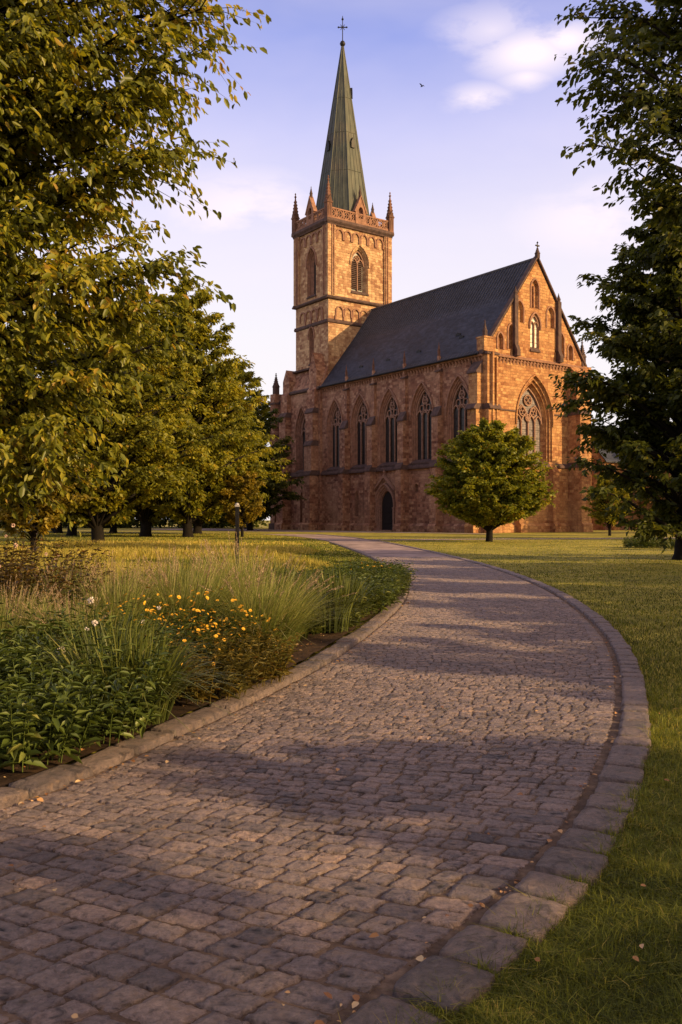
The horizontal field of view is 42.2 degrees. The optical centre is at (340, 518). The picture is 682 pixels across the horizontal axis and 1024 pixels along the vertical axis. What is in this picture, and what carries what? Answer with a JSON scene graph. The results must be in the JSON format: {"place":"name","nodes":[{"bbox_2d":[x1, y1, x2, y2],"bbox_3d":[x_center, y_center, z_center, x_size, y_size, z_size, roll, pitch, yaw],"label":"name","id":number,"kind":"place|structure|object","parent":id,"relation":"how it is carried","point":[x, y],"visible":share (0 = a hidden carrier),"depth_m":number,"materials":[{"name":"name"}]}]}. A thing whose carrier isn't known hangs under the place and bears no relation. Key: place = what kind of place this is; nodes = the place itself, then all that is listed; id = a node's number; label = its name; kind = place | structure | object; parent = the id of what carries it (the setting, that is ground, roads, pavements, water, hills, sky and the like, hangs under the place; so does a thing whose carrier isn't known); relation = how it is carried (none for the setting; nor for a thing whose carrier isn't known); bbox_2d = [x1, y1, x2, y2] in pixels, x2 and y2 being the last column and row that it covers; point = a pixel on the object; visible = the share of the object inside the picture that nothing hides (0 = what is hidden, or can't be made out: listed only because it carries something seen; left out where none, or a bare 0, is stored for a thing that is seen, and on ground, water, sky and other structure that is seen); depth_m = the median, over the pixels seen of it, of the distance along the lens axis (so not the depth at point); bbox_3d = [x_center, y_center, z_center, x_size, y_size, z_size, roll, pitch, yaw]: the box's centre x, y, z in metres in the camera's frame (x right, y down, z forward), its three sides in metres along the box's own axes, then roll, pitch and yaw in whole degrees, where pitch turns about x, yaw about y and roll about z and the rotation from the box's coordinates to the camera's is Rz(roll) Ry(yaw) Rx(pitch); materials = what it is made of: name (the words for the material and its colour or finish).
{"place":"outdoors","nodes":[
{"label":"outdoors","id":0,"kind":"place"},
{"bbox_2d":[0,575,74,658],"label":"ornamental grass","id":1,"kind":"object","parent":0,"point":[16,620],"depth_m":8.32,"materials":[{"name":"green plant"}]},
{"bbox_2d":[2,584,118,658],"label":"ornamental grass","id":2,"kind":"object","parent":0,"point":[65,612],"depth_m":8.14,"materials":[{"name":"green plant"}]},
{"bbox_2d":[21,564,103,591],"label":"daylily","id":3,"kind":"object","parent":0,"point":[59,574],"visible":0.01,"depth_m":12.41,"materials":[{"name":"green plant"}]},
{"bbox_2d":[22,554,131,619],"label":"ornamental grass","id":4,"kind":"object","parent":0,"point":[64,584],"depth_m":10.32,"materials":[{"name":"green plant"}]},
{"bbox_2d":[3,555,151,600],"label":"ornamental grass","id":5,"kind":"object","parent":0,"point":[83,577],"depth_m":11.83,"materials":[{"name":"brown plant"}]},
{"bbox_2d":[52,550,176,626],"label":"ornamental grass","id":6,"kind":"object","parent":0,"point":[119,594],"depth_m":9.62,"materials":[{"name":"green plant"}]},
{"bbox_2d":[107,561,179,594],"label":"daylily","id":7,"kind":"object","parent":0,"point":[134,576],"visible":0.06,"depth_m":13.53,"materials":[{"name":"green plant"}]},
{"bbox_2d":[0,539,332,592],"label":"meadow grass","id":8,"kind":"structure","parent":0,"point":[125,550],"depth_m":37.53,"materials":[{"name":"green plant"}]},
{"bbox_2d":[142,551,233,585],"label":"ornamental grass","id":9,"kind":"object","parent":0,"point":[179,569],"depth_m":14.42,"materials":[{"name":"green plant"}]},
{"bbox_2d":[119,540,282,629],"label":"ornamental grass","id":10,"kind":"object","parent":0,"point":[168,588],"depth_m":9.83,"materials":[{"name":"green plant"}]},
{"bbox_2d":[203,555,260,579],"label":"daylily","id":11,"kind":"object","parent":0,"point":[236,567],"visible":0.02,"depth_m":15.56,"materials":[{"name":"green plant"}]},
{"bbox_2d":[164,531,303,647],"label":"ornamental grass","id":12,"kind":"object","parent":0,"point":[247,569],"depth_m":10.66,"materials":[{"name":"green plant"}]},
{"bbox_2d":[245,556,300,576],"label":"ornamental grass","id":13,"kind":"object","parent":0,"point":[281,570],"depth_m":16.74,"materials":[{"name":"green plant"}]},
{"bbox_2d":[191,552,379,661],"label":"ornamental grass","id":14,"kind":"object","parent":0,"point":[294,622],"depth_m":9.39,"materials":[{"name":"green plant"}]},
{"bbox_2d":[255,566,350,580],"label":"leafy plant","id":15,"kind":"object","parent":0,"point":[307,570],"visible":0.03,"depth_m":16.20,"materials":[{"name":"green plant"}]},
{"bbox_2d":[264,566,354,577],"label":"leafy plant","id":16,"kind":"object","parent":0,"point":[315,571],"visible":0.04,"depth_m":16.72,"materials":[{"name":"green plant"}]},
{"bbox_2d":[0,557,621,1023],"bbox_3d":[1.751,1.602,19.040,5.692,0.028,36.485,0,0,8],"label":"road","id":17,"kind":"structure","parent":0,"point":[492,597],"depth_m":4.67,"materials":[{"name":"stone"}]},
{"bbox_2d":[4,584,676,1023],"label":"fallen leaves","id":18,"kind":"object","parent":17,"relation":"on","point":[354,996],"visible":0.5,"depth_m":4.51,"materials":[{"name":"brown plant"}]},
{"bbox_2d":[0,520,681,1023],"bbox_3d":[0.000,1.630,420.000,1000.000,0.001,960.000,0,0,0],"label":"lawn","id":19,"kind":"structure","parent":0,"point":[440,536],"depth_m":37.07,"materials":[{"name":"green plant"}]},
{"bbox_2d":[0,315,63,485],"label":"park tree","id":20,"kind":"object","parent":19,"relation":"on","point":[26,416],"visible":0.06,"depth_m":46.89,"materials":[{"name":"green plant"}]},
{"bbox_2d":[22,376,67,532],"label":"park tree","id":21,"kind":"object","parent":19,"relation":"on","point":[58,529],"depth_m":99.71,"materials":[{"name":"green plant"}]},
{"bbox_2d":[0,426,93,552],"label":"young tree","id":22,"kind":"object","parent":19,"relation":"on","point":[47,514],"visible":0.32,"depth_m":37.45,"materials":[{"name":"green plant"}]},
{"bbox_2d":[36,367,110,535],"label":"park tree","id":23,"kind":"object","parent":19,"relation":"on","point":[72,531],"depth_m":83.54,"materials":[{"name":"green plant"}]},
{"bbox_2d":[23,302,226,541],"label":"park tree","id":24,"kind":"object","parent":19,"relation":"on","point":[143,436],"visible":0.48,"depth_m":60.07,"materials":[{"name":"green plant"}]},
{"bbox_2d":[109,499,156,532],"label":"park tree","id":25,"kind":"object","parent":19,"relation":"on","point":[113,528],"visible":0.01,"depth_m":100.60,"materials":[{"name":"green plant"}]},
{"bbox_2d":[0,505,268,527],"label":"woodland","id":26,"kind":"object","parent":19,"relation":"on","point":[224,523],"visible":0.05,"depth_m":153.52,"materials":[{"name":"green plant"}]},
{"bbox_2d":[87,289,233,536],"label":"park tree","id":27,"kind":"object","parent":19,"relation":"on","point":[147,517],"visible":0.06,"depth_m":78.55,"materials":[{"name":"green plant"}]},
{"bbox_2d":[0,533,377,573],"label":"grass","id":28,"kind":"structure","parent":19,"relation":"on","point":[324,552],"depth_m":58.00,"materials":[{"name":"green plant"}]},
{"bbox_2d":[0,609,378,786],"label":"flower bed","id":29,"kind":"object","parent":19,"relation":"on","point":[181,707],"visible":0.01,"depth_m":7.06,"materials":[{"name":"soil"}]},
{"bbox_2d":[0,625,50,713],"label":"leafy plant","id":30,"kind":"object","parent":29,"relation":"on","point":[11,649],"visible":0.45,"depth_m":6.40,"materials":[{"name":"green plant"}]},
{"bbox_2d":[0,602,71,682],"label":"leafy plant","id":31,"kind":"object","parent":29,"relation":"on","point":[4,641],"visible":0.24,"depth_m":7.56,"materials":[{"name":"green plant"}]},
{"bbox_2d":[0,622,96,715],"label":"leafy plant","id":32,"kind":"object","parent":29,"relation":"on","point":[27,653],"visible":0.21,"depth_m":6.72,"materials":[{"name":"green plant"}]},
{"bbox_2d":[0,523,108,605],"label":"flowering shrub","id":33,"kind":"object","parent":29,"relation":"on","point":[35,554],"visible":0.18,"depth_m":11.65,"materials":[{"name":"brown plant"}]},
{"bbox_2d":[0,657,109,771],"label":"leafy plant","id":34,"kind":"object","parent":29,"relation":"on","point":[57,732],"visible":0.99,"depth_m":5.54,"materials":[{"name":"green plant"}]},
{"bbox_2d":[0,534,111,624],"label":"flowering shrub","id":35,"kind":"object","parent":29,"relation":"on","point":[17,589],"visible":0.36,"depth_m":9.72,"materials":[{"name":"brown plant"}]},
{"bbox_2d":[28,556,102,581],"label":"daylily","id":36,"kind":"object","parent":29,"relation":"on","point":[50,572],"visible":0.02,"depth_m":14.47,"materials":[{"name":"green plant"}]},
{"bbox_2d":[0,597,158,665],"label":"leafy plant","id":37,"kind":"object","parent":29,"relation":"on","point":[61,615],"visible":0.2,"depth_m":7.71,"materials":[{"name":"green plant"}]},
{"bbox_2d":[4,620,182,748],"bbox_3d":[-1.731,1.151,6.316,1.108,0.818,1.222,0,0,14],"label":"leafy plant","id":38,"kind":"object","parent":29,"relation":"on","point":[138,714],"visible":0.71,"depth_m":6.18,"materials":[{"name":"green plant"}]},
{"bbox_2d":[18,613,184,692],"bbox_3d":[-1.897,1.151,7.118,1.199,0.819,1.323,0,0,13],"label":"leafy plant","id":39,"kind":"object","parent":29,"relation":"on","point":[112,636],"visible":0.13,"depth_m":7.05,"materials":[{"name":"green plant"}]},
{"bbox_2d":[1,607,242,737],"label":"daylily","id":40,"kind":"object","parent":29,"relation":"on","point":[76,656],"visible":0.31,"depth_m":6.48,"materials":[{"name":"green plant"}]},
{"bbox_2d":[69,606,193,661],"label":"leafy plant","id":41,"kind":"object","parent":29,"relation":"on","point":[177,629],"visible":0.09,"depth_m":8.03,"materials":[{"name":"green plant"}]},
{"bbox_2d":[55,592,212,670],"bbox_3d":[-1.942,1.078,7.612,1.919,0.934,2.025,0,0,35],"label":"daylily","id":42,"kind":"object","parent":29,"relation":"on","point":[105,625],"visible":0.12,"depth_m":7.57,"materials":[{"name":"green plant"}]},
{"bbox_2d":[0,0,271,536],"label":"broadleaf tree","id":43,"kind":"object","parent":29,"relation":"on","point":[49,105],"visible":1,"depth_m":8.03,"materials":[{"name":"green plant"}]},
{"bbox_2d":[64,587,213,642],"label":"ornamental grass","id":44,"kind":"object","parent":29,"relation":"on","point":[171,622],"depth_m":8.84,"materials":[{"name":"green plant"}]},
{"bbox_2d":[41,618,247,725],"bbox_3d":[-1.494,1.127,6.656,1.812,0.836,1.717,0,0,-26],"label":"daylily","id":45,"kind":"object","parent":29,"relation":"on","point":[166,703],"visible":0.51,"depth_m":6.65,"materials":[{"name":"green plant"}]},
{"bbox_2d":[37,601,256,704],"bbox_3d":[-1.689,1.103,7.161,2.198,0.884,2.384,0,0,-7],"label":"daylily","id":46,"kind":"object","parent":29,"relation":"on","point":[150,633],"visible":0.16,"depth_m":7.23,"materials":[{"name":"green plant"}]},
{"bbox_2d":[98,551,209,602],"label":"ornamental grass","id":47,"kind":"object","parent":29,"relation":"on","point":[148,575],"depth_m":10.92,"materials":[{"name":"green plant"}]},
{"bbox_2d":[99,595,240,678],"bbox_3d":[-1.601,1.139,8.283,1.352,0.838,1.395,0,0,-14],"label":"flowering plant","id":48,"kind":"object","parent":29,"relation":"on","point":[201,636],"visible":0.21,"depth_m":8.11,"materials":[{"name":"green plant"}]},
{"bbox_2d":[163,610,268,703],"bbox_3d":[-1.249,1.177,7.752,1.221,0.751,1.248,0,0,42],"label":"flowering plant","id":49,"kind":"object","parent":29,"relation":"on","point":[237,668],"visible":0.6,"depth_m":7.58,"materials":[{"name":"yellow plant"}]},
{"bbox_2d":[148,589,287,651],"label":"flowering plant","id":50,"kind":"object","parent":29,"relation":"on","point":[220,622],"visible":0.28,"depth_m":8.98,"materials":[{"name":"green plant"}]},
{"bbox_2d":[177,597,304,686],"bbox_3d":[-0.992,1.150,8.470,1.289,0.807,1.318,0,0,-21],"label":"flowering plant","id":51,"kind":"object","parent":29,"relation":"on","point":[275,668],"visible":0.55,"depth_m":8.29,"materials":[{"name":"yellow plant"}]},
{"bbox_2d":[235,562,338,640],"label":"ornamental grass","id":52,"kind":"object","parent":29,"relation":"on","point":[305,635],"depth_m":11.33,"materials":[{"name":"green plant"}]},
{"bbox_2d":[280,572,354,591],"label":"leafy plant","id":53,"kind":"object","parent":29,"relation":"on","point":[310,578],"visible":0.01,"depth_m":14.46,"materials":[{"name":"green plant"}]},
{"bbox_2d":[305,604,342,634],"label":"leafy plant","id":54,"kind":"object","parent":29,"relation":"on","point":[317,628],"visible":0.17,"depth_m":11.73,"materials":[{"name":"green plant"}]},
{"bbox_2d":[296,567,366,632],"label":"daylily","id":55,"kind":"object","parent":29,"relation":"on","point":[344,620],"visible":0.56,"depth_m":11.99,"materials":[{"name":"green plant"}]},
{"bbox_2d":[287,580,376,626],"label":"leafy plant","id":56,"kind":"object","parent":29,"relation":"on","point":[354,615],"visible":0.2,"depth_m":12.42,"materials":[{"name":"green plant"}]},
{"bbox_2d":[295,579,381,603],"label":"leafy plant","id":57,"kind":"object","parent":29,"relation":"on","point":[359,589],"visible":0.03,"depth_m":14.06,"materials":[{"name":"green plant"}]},
{"bbox_2d":[306,564,380,626],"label":"daylily","id":58,"kind":"object","parent":29,"relation":"on","point":[357,587],"visible":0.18,"depth_m":12.74,"materials":[{"name":"green plant"}]},
{"bbox_2d":[316,559,401,576],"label":"leafy plant","id":59,"kind":"object","parent":29,"relation":"on","point":[357,568],"visible":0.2,"depth_m":18.59,"materials":[{"name":"green plant"}]},
{"bbox_2d":[314,569,407,605],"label":"leafy plant","id":60,"kind":"object","parent":29,"relation":"on","point":[394,596],"visible":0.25,"depth_m":15.55,"materials":[{"name":"green plant"}]},
{"bbox_2d":[337,579,387,614],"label":"leafy plant","id":61,"kind":"object","parent":29,"relation":"on","point":[372,596],"visible":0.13,"depth_m":14.20,"materials":[{"name":"green plant"}]},
{"bbox_2d":[341,570,398,580],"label":"leafy plant","id":62,"kind":"object","parent":29,"relation":"on","point":[372,572],"visible":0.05,"depth_m":17.20,"materials":[{"name":"green plant"}]},
{"bbox_2d":[343,577,399,614],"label":"leafy plant","id":63,"kind":"object","parent":29,"relation":"on","point":[383,602],"visible":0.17,"depth_m":14.40,"materials":[{"name":"green plant"}]},
{"bbox_2d":[332,557,412,573],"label":"leafy plant","id":64,"kind":"object","parent":29,"relation":"on","point":[350,561],"visible":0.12,"depth_m":19.83,"materials":[{"name":"green plant"}]},
{"bbox_2d":[348,571,405,599],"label":"leafy plant","id":65,"kind":"object","parent":29,"relation":"on","point":[386,580],"visible":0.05,"depth_m":16.50,"materials":[{"name":"green plant"}]},
{"bbox_2d":[352,569,402,579],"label":"leafy plant","id":66,"kind":"object","parent":29,"relation":"on","point":[378,572],"visible":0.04,"depth_m":17.98,"materials":[{"name":"green plant"}]},
{"bbox_2d":[346,562,417,587],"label":"leafy plant","id":67,"kind":"object","parent":29,"relation":"on","point":[400,568],"visible":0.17,"depth_m":19.01,"materials":[{"name":"green plant"}]},
{"bbox_2d":[355,572,411,596],"bbox_3d":[0.738,1.313,17.584,1.353,0.488,1.596,0,0,18],"label":"groundcover mound","id":68,"kind":"object","parent":29,"relation":"on","point":[404,591],"visible":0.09,"depth_m":17.46,"materials":[{"name":"green plant"}]},
{"bbox_2d":[351,565,417,590],"bbox_3d":[0.872,1.272,19.193,1.599,0.569,1.357,0,0,-5],"label":"groundcover mound","id":69,"kind":"object","parent":29,"relation":"on","point":[407,579],"visible":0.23,"depth_m":19.09,"materials":[{"name":"green plant"}]},
{"bbox_2d":[116,276,275,536],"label":"park tree","id":70,"kind":"object","parent":19,"relation":"on","point":[193,501],"visible":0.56,"depth_m":76.38,"materials":[{"name":"green plant"}]},
{"bbox_2d":[0,542,407,808],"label":"kerb","id":71,"kind":"structure","parent":19,"relation":"on","point":[49,780],"depth_m":6.56,"materials":[{"name":"grey stone"}]},
{"bbox_2d":[161,367,290,533],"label":"park tree","id":72,"kind":"object","parent":19,"relation":"on","point":[210,514],"visible":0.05,"depth_m":95.29,"materials":[{"name":"green plant"}]},
{"bbox_2d":[235,503,239,566],"bbox_3d":[-2.620,0.615,22.300,0.140,2.030,0.140,0,0,0],"label":"marker post","id":73,"kind":"object","parent":19,"relation":"on","point":[237,505],"visible":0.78,"depth_m":22.25,"materials":[{"name":"metal"}]},
{"bbox_2d":[215,471,265,536],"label":"young tree","id":74,"kind":"object","parent":19,"relation":"on","point":[248,481],"visible":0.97,"depth_m":77.76,"materials":[{"name":"green plant"}]},
{"bbox_2d":[231,368,269,528],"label":"park tree","id":75,"kind":"object","parent":19,"relation":"on","point":[244,377],"visible":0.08,"depth_m":139.21,"materials":[{"name":"green plant"}]},
{"bbox_2d":[220,397,305,529],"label":"park tree","id":76,"kind":"object","parent":19,"relation":"on","point":[273,489],"visible":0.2,"depth_m":120.02,"materials":[{"name":"green plant"}]},
{"bbox_2d":[155,528,478,533],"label":"forecourt","id":77,"kind":"structure","parent":19,"relation":"on","point":[218,529],"depth_m":120.32,"materials":[{"name":"grey stone"}]},
{"bbox_2d":[268,16,592,532],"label":"church","id":78,"kind":"structure","parent":19,"relation":"on","point":[379,400],"depth_m":115.42,"materials":[{"name":"red stone"}]},
{"bbox_2d":[294,406,304,472],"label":"window","id":79,"kind":"structure","parent":78,"relation":"in","point":[299,433],"depth_m":131.03,"materials":[{"name":"red stone"}]},
{"bbox_2d":[300,492,301,522],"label":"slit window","id":80,"kind":"structure","parent":78,"relation":"in","point":[301,492],"depth_m":130.24,"materials":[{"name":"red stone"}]},
{"bbox_2d":[305,246,316,298],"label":"belfry window","id":81,"kind":"structure","parent":78,"relation":"in","point":[310,266],"depth_m":131.26,"materials":[{"name":"red stone"}]},
{"bbox_2d":[307,327,314,365],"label":"slit window","id":82,"kind":"structure","parent":78,"relation":"in","point":[311,336],"depth_m":130.84,"materials":[{"name":"red stone"}]},
{"bbox_2d":[326,398,342,470],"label":"window","id":83,"kind":"structure","parent":78,"relation":"in","point":[335,419],"depth_m":124.48,"materials":[{"name":"red stone"}]},
{"bbox_2d":[355,491,357,515],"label":"slit window","id":84,"kind":"structure","parent":78,"relation":"in","point":[356,494],"depth_m":119.98,"materials":[{"name":"red stone"}]},
{"bbox_2d":[350,393,369,468],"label":"window","id":85,"kind":"structure","parent":78,"relation":"in","point":[361,414],"depth_m":119.51,"materials":[{"name":"red stone"}]},
{"bbox_2d":[350,244,369,295],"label":"belfry window","id":86,"kind":"structure","parent":78,"relation":"in","point":[357,255],"depth_m":130.78,"materials":[{"name":"stone"}]},
{"bbox_2d":[378,387,399,466],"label":"window","id":87,"kind":"structure","parent":78,"relation":"in","point":[390,410],"depth_m":114.46,"materials":[{"name":"grey stone"}]},
{"bbox_2d":[409,381,433,463],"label":"window","id":88,"kind":"structure","parent":78,"relation":"in","point":[423,406],"depth_m":109.24,"materials":[{"name":"grey stone"}]},
{"bbox_2d":[445,374,468,460],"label":"window","id":89,"kind":"structure","parent":78,"relation":"in","point":[458,398],"depth_m":104.04,"materials":[{"name":"grey stone"}]},
{"bbox_2d":[515,374,554,462],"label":"window","id":90,"kind":"structure","parent":78,"relation":"in","point":[531,417],"depth_m":106.48,"materials":[{"name":"stone"}]},
{"bbox_2d":[529,312,541,352],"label":"window","id":91,"kind":"structure","parent":78,"relation":"in","point":[534,323],"depth_m":105.19,"materials":[{"name":"white glass"}]},
{"bbox_2d":[424,417,558,541],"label":"lawn tree","id":92,"kind":"object","parent":19,"relation":"on","point":[487,482],"visible":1,"depth_m":60.44,"materials":[{"name":"green plant"}]},
{"bbox_2d":[579,474,636,535],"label":"young tree","id":93,"kind":"object","parent":19,"relation":"on","point":[600,506],"visible":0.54,"depth_m":83.33,"materials":[{"name":"green plant"}]},
{"bbox_2d":[545,184,681,559],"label":"broadleaf tree","id":94,"kind":"object","parent":19,"relation":"on","point":[649,314],"visible":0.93,"depth_m":33.97,"materials":[{"name":"green plant"}]},
{"bbox_2d":[554,0,681,272],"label":"broadleaf tree","id":95,"kind":"object","parent":19,"relation":"on","point":[652,36],"visible":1,"depth_m":21.02,"materials":[{"name":"green plant"}]},
{"bbox_2d":[591,425,675,529],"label":"stone annex","id":96,"kind":"object","parent":19,"relation":"on","point":[610,459],"visible":0.04,"depth_m":125.55,"materials":[{"name":"stone"}]},
{"bbox_2d":[628,493,634,511],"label":"window","id":97,"kind":"structure","parent":96,"relation":"in","point":[632,500],"depth_m":128.15,"materials":[{"name":"stone"}]},
{"bbox_2d":[622,536,663,547],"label":"shrub","id":98,"kind":"object","parent":19,"relation":"on","point":[635,543],"visible":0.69,"depth_m":49.03,"materials":[{"name":"green plant"}]},
{"bbox_2d":[630,495,676,522],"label":"woodland","id":99,"kind":"object","parent":19,"relation":"on","point":[647,504],"visible":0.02,"depth_m":127.95,"materials":[{"name":"green plant"}]},
{"bbox_2d":[660,538,674,547],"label":"shrub","id":100,"kind":"object","parent":19,"relation":"on","point":[672,543],"visible":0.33,"depth_m":48.77,"materials":[{"name":"green plant"}]},
{"bbox_2d":[5,0,681,519],"label":"sky","id":101,"kind":"structure","parent":0,"point":[469,160],"materials":[{"name":"blue"}]},
{"bbox_2d":[266,534,447,556],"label":"road","id":102,"kind":"structure","parent":0,"point":[377,548],"depth_m":49.26,"materials":[{"name":"grey stone"}]},
{"bbox_2d":[316,534,651,1023],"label":"kerb","id":103,"kind":"structure","parent":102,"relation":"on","point":[541,879],"depth_m":3.75,"materials":[{"name":"grey stone"}]},
{"bbox_2d":[371,538,629,539],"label":"side path","id":104,"kind":"structure","parent":0,"point":[516,538],"depth_m":71.88,"materials":[{"name":"grey stone"}]}
]}

